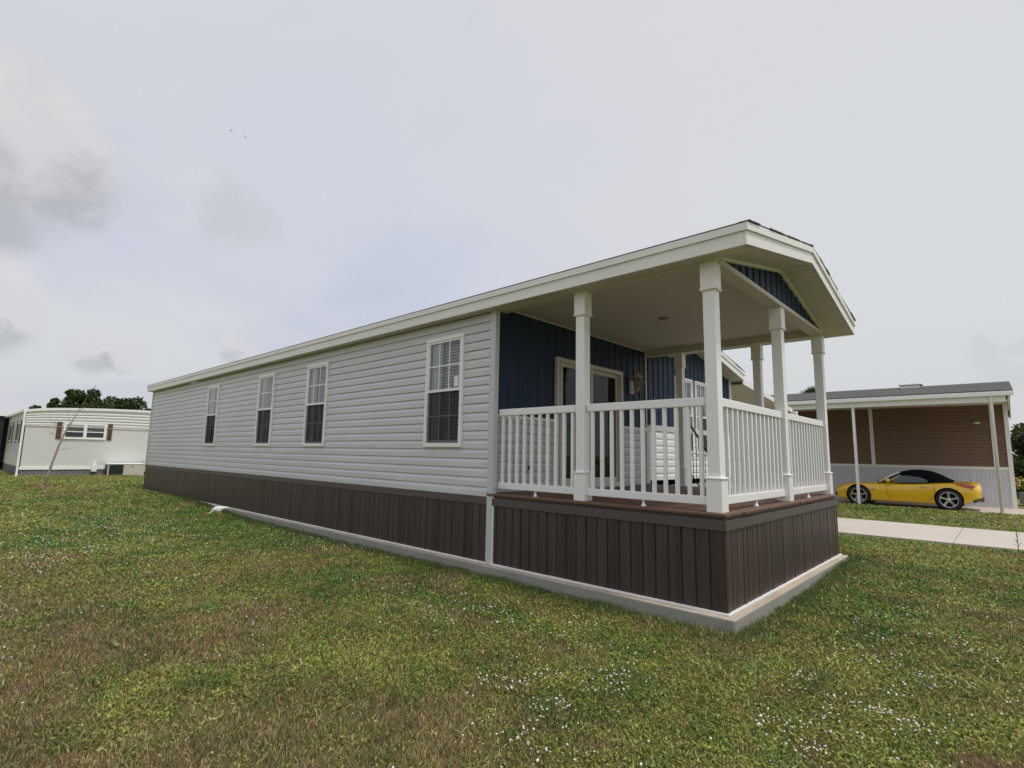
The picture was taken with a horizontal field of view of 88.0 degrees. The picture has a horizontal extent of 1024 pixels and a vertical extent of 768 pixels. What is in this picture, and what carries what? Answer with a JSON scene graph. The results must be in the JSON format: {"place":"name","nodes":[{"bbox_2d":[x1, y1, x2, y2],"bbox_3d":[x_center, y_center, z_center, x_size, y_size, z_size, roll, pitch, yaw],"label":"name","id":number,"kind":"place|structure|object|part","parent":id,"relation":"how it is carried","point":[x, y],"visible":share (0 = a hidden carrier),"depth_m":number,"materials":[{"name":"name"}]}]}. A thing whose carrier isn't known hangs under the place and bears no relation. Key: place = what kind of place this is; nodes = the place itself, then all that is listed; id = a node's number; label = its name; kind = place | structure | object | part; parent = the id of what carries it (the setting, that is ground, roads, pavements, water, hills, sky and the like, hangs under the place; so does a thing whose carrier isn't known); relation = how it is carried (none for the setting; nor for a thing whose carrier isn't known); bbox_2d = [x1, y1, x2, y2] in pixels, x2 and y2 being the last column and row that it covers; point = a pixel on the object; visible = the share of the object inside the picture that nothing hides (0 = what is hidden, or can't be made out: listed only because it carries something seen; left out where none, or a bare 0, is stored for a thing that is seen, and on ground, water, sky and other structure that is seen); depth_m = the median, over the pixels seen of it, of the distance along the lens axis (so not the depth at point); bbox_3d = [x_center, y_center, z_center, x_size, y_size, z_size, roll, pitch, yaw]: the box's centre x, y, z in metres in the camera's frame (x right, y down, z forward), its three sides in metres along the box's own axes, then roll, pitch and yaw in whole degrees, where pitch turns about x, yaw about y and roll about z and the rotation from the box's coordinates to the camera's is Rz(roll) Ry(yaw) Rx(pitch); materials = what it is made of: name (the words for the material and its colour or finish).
{"place":"outdoors","nodes":[
{"label":"outdoors","id":0,"kind":"place"},
{"bbox_2d":[0,469,1023,767],"bbox_3d":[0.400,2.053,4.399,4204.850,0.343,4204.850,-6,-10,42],"label":"ground","id":1,"kind":"structure","parent":0,"point":[480,623],"depth_m":3.63,"materials":[{"name":"plant"}]},
{"bbox_2d":[28,404,41,408],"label":"tree","id":2,"kind":"object","parent":1,"relation":"on","point":[34,407],"depth_m":50.46,"materials":[{"name":"green plant"}]},
{"bbox_2d":[46,398,63,407],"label":"tree","id":3,"kind":"object","parent":1,"relation":"on","point":[53,402],"visible":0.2,"depth_m":51.28,"materials":[{"name":"green plant"}]},
{"bbox_2d":[35,384,95,486],"bbox_3d":[-14.591,1.620,17.335,0.713,3.620,1.499,-6,-10,42],"label":"sapling","id":4,"kind":"object","parent":1,"relation":"on","point":[50,468],"visible":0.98,"depth_m":17.20,"materials":[{"name":"brown plant"}]},
{"bbox_2d":[60,389,88,407],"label":"tree","id":5,"kind":"object","parent":1,"relation":"on","point":[73,398],"visible":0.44,"depth_m":52.30,"materials":[{"name":"green plant"}]},
{"bbox_2d":[79,389,107,408],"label":"tree","id":6,"kind":"object","parent":1,"relation":"on","point":[95,400],"visible":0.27,"depth_m":53.58,"materials":[{"name":"green plant"}]},
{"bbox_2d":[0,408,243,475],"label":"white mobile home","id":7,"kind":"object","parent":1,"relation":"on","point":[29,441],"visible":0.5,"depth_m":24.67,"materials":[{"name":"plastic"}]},
{"bbox_2d":[8,424,12,441],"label":"window","id":8,"kind":"structure","parent":7,"relation":"in","point":[11,425],"depth_m":26.93,"materials":[{"name":"white glass"}]},
{"bbox_2d":[15,422,20,441],"bbox_3d":[-22.913,2.218,24.590,1.100,0.900,0.034,-6,-10,42],"label":"window","id":9,"kind":"structure","parent":7,"relation":"in","point":[18,427],"depth_m":24.51,"materials":[{"name":"white glass"}]},
{"bbox_2d":[63,423,106,439],"bbox_3d":[-19.918,2.219,24.714,0.170,0.720,1.570,-6,-10,42],"label":"window","id":10,"kind":"structure","parent":7,"relation":"in","point":[76,432],"depth_m":24.67,"materials":[{"name":"white glass"}]},
{"bbox_2d":[101,396,147,409],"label":"tree","id":11,"kind":"object","parent":1,"relation":"on","point":[134,403],"visible":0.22,"depth_m":56.33,"materials":[{"name":"green plant"}]},
{"bbox_2d":[104,461,148,475],"bbox_3d":[-18.354,4.054,25.280,1.890,0.770,1.040,8,-11,-44],"label":"air conditioner","id":12,"kind":"object","parent":1,"relation":"on","point":[135,469],"visible":0.84,"depth_m":24.96,"materials":[{"name":"metal"}]},
{"bbox_2d":[203,506,228,517],"bbox_3d":[-6.133,2.654,10.978,0.490,0.238,0.100,2,-8,-6],"label":"ibis","id":13,"kind":"object","parent":1,"relation":"on","point":[219,509],"visible":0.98,"depth_m":10.96,"materials":[{"name":"white"}]},
{"bbox_2d":[0,479,1023,767],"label":"clover","id":14,"kind":"object","parent":1,"relation":"on","point":[110,489],"visible":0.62,"depth_m":4.06,"materials":[{"name":"green plant"}]},
{"bbox_2d":[0,485,1023,767],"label":"flowers","id":15,"kind":"object","parent":1,"relation":"on","point":[540,647],"visible":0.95,"depth_m":3.47,"materials":[{"name":"white plant"}]},
{"bbox_2d":[211,483,848,634],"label":"concrete slab","id":16,"kind":"structure","parent":1,"relation":"on","point":[761,607],"depth_m":5.54,"materials":[{"name":"grey concrete"}]},
{"bbox_2d":[143,219,855,616],"bbox_3d":[-2.192,1.202,13.758,19.046,3.802,8.270,-6,-10,42],"label":"mobile home","id":17,"kind":"object","parent":16,"relation":"on","point":[547,421],"visible":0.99,"depth_m":7.01,"materials":[{"name":"grey plastic"}]},
{"bbox_2d":[203,384,220,445],"bbox_3d":[-7.494,0.809,13.515,0.785,1.528,0.345,-6,-10,42],"label":"window","id":18,"kind":"structure","parent":17,"relation":"in","point":[210,427],"depth_m":13.48,"materials":[{"name":"white plastic"}]},
{"bbox_2d":[254,373,276,445],"bbox_3d":[-5.140,0.564,11.352,0.785,1.528,0.345,-6,-10,42],"label":"window","id":19,"kind":"structure","parent":17,"relation":"in","point":[266,387],"depth_m":11.32,"materials":[{"name":"white plastic"}]},
{"bbox_2d":[302,361,329,445],"bbox_3d":[-3.500,0.393,9.845,0.785,1.528,0.345,-6,-10,42],"label":"window","id":20,"kind":"structure","parent":17,"relation":"in","point":[314,427],"depth_m":9.80,"materials":[{"name":"white plastic"}]},
{"bbox_2d":[423,333,465,446],"bbox_3d":[-0.836,0.115,7.398,0.785,1.528,0.345,-6,-10,42],"label":"window","id":21,"kind":"structure","parent":17,"relation":"in","point":[444,380],"depth_m":7.33,"materials":[{"name":"white plastic"}]},
{"bbox_2d":[497,357,628,492],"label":"sliding door","id":22,"kind":"structure","parent":17,"relation":"in","point":[606,385],"depth_m":8.41,"materials":[{"name":"grey glass"}]},
{"bbox_2d":[674,375,694,453],"bbox_3d":[3.360,0.644,10.778,0.345,1.528,0.785,-6,-10,42],"label":"window","id":23,"kind":"structure","parent":17,"relation":"in","point":[688,382],"depth_m":10.92,"materials":[{"name":"white plastic"}]},
{"bbox_2d":[693,381,706,453],"bbox_3d":[3.976,0.743,11.437,0.345,1.528,0.785,-6,-10,42],"label":"window","id":24,"kind":"structure","parent":17,"relation":"in","point":[698,387],"depth_m":11.31,"materials":[{"name":"white plastic"}]},
{"bbox_2d":[691,425,706,486],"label":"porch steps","id":25,"kind":"structure","parent":1,"relation":"on","point":[696,435],"depth_m":9.41,"materials":[{"name":"white wood"}]},
{"bbox_2d":[731,380,797,414],"bbox_3d":[4.679,1.949,15.666,5.940,3.278,3.970,-6,-10,42],"label":"home","id":26,"kind":"object","parent":1,"relation":"on","point":[742,391],"visible":0.03,"depth_m":13.71,"materials":[{"name":"beige"}]},
{"bbox_2d":[799,386,814,392],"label":"palm tree","id":27,"kind":"object","parent":1,"relation":"on","point":[811,390],"visible":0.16,"depth_m":44.55,"materials":[{"name":"green plant"}]},
{"bbox_2d":[838,498,1023,514],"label":"parking pad","id":28,"kind":"object","parent":1,"relation":"on","point":[979,509],"depth_m":17.88,"materials":[{"name":"concrete"}]},
{"bbox_2d":[734,381,1017,512],"bbox_3d":[13.021,2.731,24.703,15.200,4.555,12.230,-6,-10,42],"label":"brown mobile home","id":29,"kind":"object","parent":28,"relation":"on","point":[958,432],"visible":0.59,"depth_m":19.13,"materials":[{"name":"brown plastic"}]},
{"bbox_2d":[835,470,984,510],"bbox_3d":[13.412,3.543,18.081,4.037,1.262,1.933,-6,-10,42],"label":"convertible car","id":30,"kind":"object","parent":28,"relation":"on","point":[928,487],"visible":0.98,"depth_m":17.26,"materials":[{"name":"yellow paint"}]},
{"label":"side window","id":31,"kind":"part","parent":30,"relation":"part of","materials":[{"name":"grey glass"}]},
{"bbox_2d":[1010,431,1023,478],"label":"tree","id":32,"kind":"object","parent":1,"relation":"on","point":[1017,440],"visible":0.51,"depth_m":31.88,"materials":[{"name":"green plant"}]},
{"bbox_2d":[1010,422,1023,479],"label":"tree","id":33,"kind":"object","parent":1,"relation":"on","point":[1017,457],"visible":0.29,"depth_m":35.72,"materials":[{"name":"green plant"}]},
{"bbox_2d":[1012,522,1022,550],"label":"weed","id":34,"kind":"object","parent":1,"relation":"on","point":[1017,537],"visible":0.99,"depth_m":8.87,"materials":[{"name":"green plant"}]},
{"bbox_2d":[1013,459,1023,478],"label":"shrub","id":35,"kind":"object","parent":1,"relation":"on","point":[1019,470],"visible":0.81,"depth_m":27.28,"materials":[{"name":"green plant"}]},
{"bbox_2d":[1015,477,1023,498],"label":"flowering shrub","id":36,"kind":"object","parent":1,"relation":"on","point":[1019,485],"visible":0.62,"depth_m":20.81,"materials":[{"name":"green plant"}]},
{"bbox_2d":[0,0,1023,456],"label":"sky","id":37,"kind":"structure","parent":0,"point":[378,160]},
{"bbox_2d":[837,517,1023,551],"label":"driveway","id":38,"kind":"structure","parent":0,"point":[980,538],"depth_m":10.72,"materials":[{"name":"concrete"}]},
{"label":"path","id":39,"kind":"structure","parent":0,"visible":0},
{"bbox_2d":[1019,492,1023,505],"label":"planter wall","id":40,"kind":"structure","parent":39,"relation":"on","point":[1021,497],"depth_m":18.41,"materials":[{"name":"grey brick"}]}
]}

